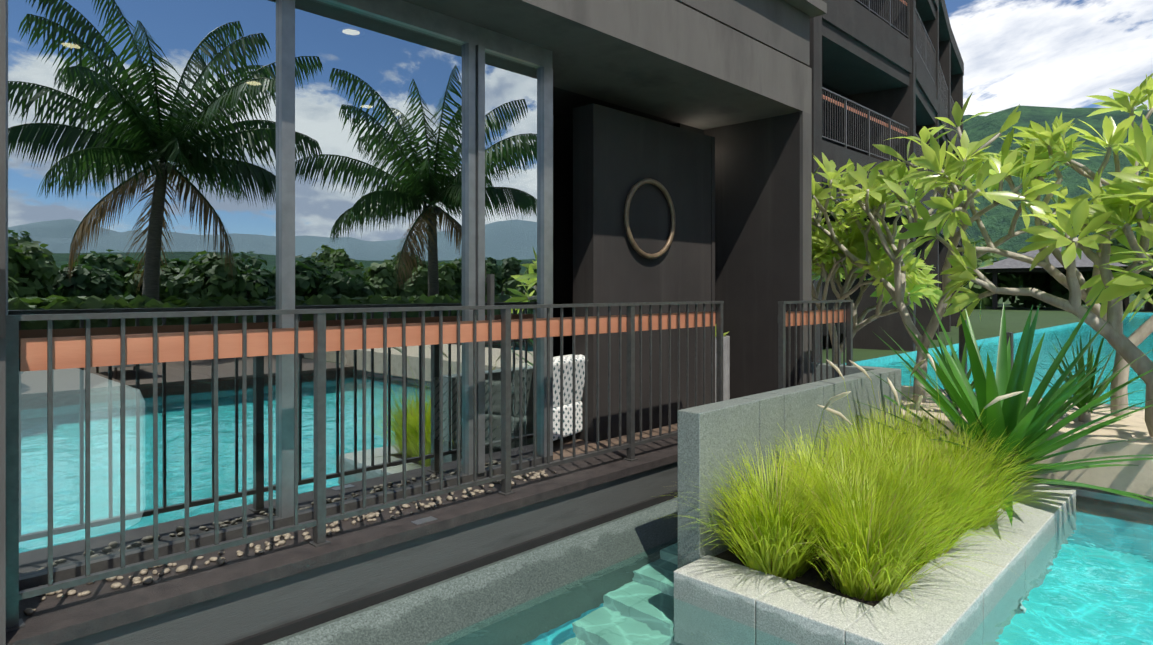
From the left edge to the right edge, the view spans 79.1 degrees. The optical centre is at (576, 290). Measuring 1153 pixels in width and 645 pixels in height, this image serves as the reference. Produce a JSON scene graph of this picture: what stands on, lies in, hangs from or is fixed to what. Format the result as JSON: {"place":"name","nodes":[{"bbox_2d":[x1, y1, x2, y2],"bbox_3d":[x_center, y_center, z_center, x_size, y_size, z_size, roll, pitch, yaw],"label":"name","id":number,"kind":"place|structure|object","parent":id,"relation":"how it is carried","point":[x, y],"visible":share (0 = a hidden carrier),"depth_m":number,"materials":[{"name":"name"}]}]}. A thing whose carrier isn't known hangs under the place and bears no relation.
{"place":"outdoors","nodes":[
{"label":"outdoors","id":0,"kind":"place"},
{"bbox_2d":[411,483,1152,524],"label":"pebbles","id":1,"kind":"object","parent":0,"point":[1108,497],"visible":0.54,"depth_m":5.21,"materials":[{"name":"grey gravel"}]},
{"bbox_2d":[812,213,941,363],"bbox_3d":[3.403,0.164,9.179,2.506,2.324,2.472,0,0,44],"label":"frangipani tree","id":2,"kind":"object","parent":1,"relation":"on","point":[829,264],"visible":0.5,"depth_m":8.67,"materials":[{"name":"green plant"}]},
{"bbox_2d":[905,337,994,414],"bbox_3d":[3.643,0.803,6.692,1.004,0.941,1.097,0,0,20],"label":"spiky plant","id":3,"kind":"object","parent":1,"relation":"on","point":[948,394],"visible":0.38,"depth_m":6.63,"materials":[{"name":"green plant"}]},
{"bbox_2d":[812,92,1091,402],"bbox_3d":[3.524,-0.329,7.656,3.499,3.310,2.505,0,0,44],"label":"frangipani tree","id":4,"kind":"object","parent":1,"relation":"on","point":[870,202],"visible":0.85,"depth_m":7.26,"materials":[{"name":"green plant"}]},
{"bbox_2d":[852,288,1152,525],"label":"yucca plant","id":5,"kind":"object","parent":1,"relation":"on","point":[1033,420],"visible":0.67,"depth_m":4.87,"materials":[{"name":"green plant"}]},
{"bbox_2d":[893,73,1152,416],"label":"frangipani tree","id":6,"kind":"object","parent":1,"relation":"on","point":[1136,149],"visible":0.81,"depth_m":6.66,"materials":[{"name":"green plant"}]},
{"bbox_2d":[939,154,1152,436],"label":"frangipani tree","id":7,"kind":"object","parent":1,"relation":"on","point":[1115,205],"visible":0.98,"depth_m":5.79,"materials":[{"name":"green plant"}]},
{"bbox_2d":[1029,330,1145,421],"bbox_3d":[4.742,0.801,6.544,1.082,0.943,1.080,0,0,-2],"label":"spiky plant","id":8,"kind":"object","parent":1,"relation":"on","point":[1085,416],"visible":0.54,"depth_m":6.45,"materials":[{"name":"green plant"}]},
{"bbox_2d":[426,498,1152,644],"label":"pool water","id":9,"kind":"structure","parent":0,"point":[1087,576],"depth_m":3.54,"materials":[{"name":"teal liquid"}]},
{"bbox_2d":[678,362,900,568],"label":"planter walls","id":10,"kind":"structure","parent":0,"point":[721,430],"depth_m":4.19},
{"bbox_2d":[661,353,1086,600],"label":"ornamental grass","id":11,"kind":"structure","parent":0,"point":[875,514],"depth_m":3.72,"materials":[{"name":"green plant"}]},
{"bbox_2d":[674,476,1075,644],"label":"planter border","id":12,"kind":"object","parent":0,"point":[951,605],"visible":0.58,"depth_m":3.41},
{"bbox_2d":[714,501,1000,606],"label":"planter soil","id":13,"kind":"structure","parent":12,"relation":"in","point":[811,577],"depth_m":3.64,"materials":[{"name":"black soil"}]},
{"bbox_2d":[959,321,1013,375],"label":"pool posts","id":14,"kind":"object","parent":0,"point":[962,339],"visible":0.25,"depth_m":8.09,"materials":[{"name":"grey metal"}]},
{"bbox_2d":[822,295,1152,363],"bbox_3d":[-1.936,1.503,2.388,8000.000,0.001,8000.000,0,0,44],"label":"ground","id":15,"kind":"structure","parent":0,"point":[988,325],"depth_m":32.51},
{"bbox_2d":[6,423,677,644],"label":"terrace ledge","id":16,"kind":"object","parent":15,"relation":"on","point":[458,564],"visible":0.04,"depth_m":3.33,"materials":[{"name":"grey concrete"}]},
{"bbox_2d":[23,470,555,614],"bbox_3d":[-1.097,1.141,3.515,0.263,0.025,2.763,0,0,44],"label":"pebble strip","id":17,"kind":"object","parent":16,"relation":"on","point":[181,569],"visible":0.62,"depth_m":3.16,"materials":[{"name":"grey gravel"}]},
{"bbox_2d":[6,301,723,631],"bbox_3d":[-0.399,0.619,3.963,0.070,1.068,4.470,0,0,44],"label":"railing","id":18,"kind":"object","parent":16,"relation":"on","point":[49,353],"visible":0.83,"depth_m":3.16,"materials":[{"name":"metal"}]},
{"bbox_2d":[553,354,584,440],"bbox_3d":[-0.433,0.824,5.290,0.840,0.658,0.980,0,0,32],"label":"chair","id":19,"kind":"object","parent":16,"relation":"on","point":[567,391],"visible":0.08,"depth_m":5.18,"materials":[{"name":"white wicker"}]},
{"bbox_2d":[715,325,729,401],"bbox_3d":[1.307,0.723,6.600,0.274,0.859,0.304,0,0,20],"label":"post","id":20,"kind":"object","parent":16,"relation":"on","point":[726,367],"visible":0.27,"depth_m":6.50,"materials":[{"name":"concrete"}]},
{"bbox_2d":[778,300,852,388],"bbox_3d":[2.002,0.619,5.780,0.070,1.068,1.305,0,0,44],"label":"railing","id":21,"kind":"object","parent":16,"relation":"on","point":[802,318],"visible":0.67,"depth_m":5.73,"materials":[{"name":"metal"}]},
{"bbox_2d":[0,0,826,644],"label":"building bay","id":22,"kind":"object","parent":15,"relation":"on","point":[700,110],"depth_m":5.80,"materials":[{"name":"grey paint"}]},
{"bbox_2d":[0,269,5,337],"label":"door handle","id":23,"kind":"object","parent":22,"relation":"attached to","point":[2,303],"visible":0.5,"depth_m":2.22,"materials":[{"name":"metal"}]},
{"bbox_2d":[6,0,552,590],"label":"window frames","id":24,"kind":"structure","parent":22,"relation":"attached to","point":[474,174],"depth_m":4.04,"materials":[{"name":"grey metal"}]},
{"bbox_2d":[8,0,540,576],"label":"window glass","id":25,"kind":"object","parent":24,"relation":"in","point":[142,154],"visible":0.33,"depth_m":3.24,"materials":[{"name":"clear glass"}]},
{"bbox_2d":[486,274,493,319],"bbox_3d":[-0.527,0.103,4.247,0.050,0.400,0.030,0,0,44],"label":"sliding door handle","id":26,"kind":"object","parent":24,"relation":"attached to","point":[490,287],"visible":0.43,"depth_m":4.23,"materials":[{"name":"metal"}]},
{"bbox_2d":[624,178,675,258],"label":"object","id":27,"kind":"structure","parent":22,"relation":"attached to","point":[634,188],"depth_m":5.70,"materials":[{"name":"brown metal"}]},
{"bbox_2d":[808,0,963,362],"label":"building wing","id":28,"kind":"structure","parent":15,"relation":"on","point":[883,70],"depth_m":17.30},
{"bbox_2d":[976,246,1128,309],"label":"pool pavilion","id":29,"kind":"structure","parent":15,"relation":"on","point":[1084,264],"depth_m":52.73,"materials":[{"name":"grey"}]},
{"bbox_2d":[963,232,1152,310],"bbox_3d":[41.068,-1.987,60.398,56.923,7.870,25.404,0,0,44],"label":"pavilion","id":30,"kind":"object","parent":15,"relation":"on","point":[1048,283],"visible":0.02,"depth_m":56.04,"materials":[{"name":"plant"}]},
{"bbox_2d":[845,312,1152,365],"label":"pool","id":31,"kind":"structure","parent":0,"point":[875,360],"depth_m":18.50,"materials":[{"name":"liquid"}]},
{"bbox_2d":[860,314,1152,406],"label":"pool water","id":32,"kind":"structure","parent":0,"point":[1045,361],"depth_m":16.89,"materials":[{"name":"teal liquid"}]},
{"bbox_2d":[901,385,1152,510],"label":"walkway","id":33,"kind":"structure","parent":0,"point":[1132,428],"depth_m":5.36,"materials":[{"name":"beige stone"}]},
{"bbox_2d":[945,0,1152,115],"label":"sky","id":34,"kind":"structure","parent":0,"point":[1041,53],"materials":[{"name":"white"}]},
{"bbox_2d":[963,105,1152,295],"bbox_3d":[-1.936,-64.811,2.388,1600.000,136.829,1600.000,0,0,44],"label":"hills","id":35,"kind":"structure","parent":0,"point":[997,220],"depth_m":237.44,"materials":[{"name":"green plant"}]},
{"bbox_2d":[1023,477,1152,510],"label":"pool","id":36,"kind":"structure","parent":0,"point":[1101,491],"depth_m":5.26,"materials":[{"name":"tile"}]}
]}

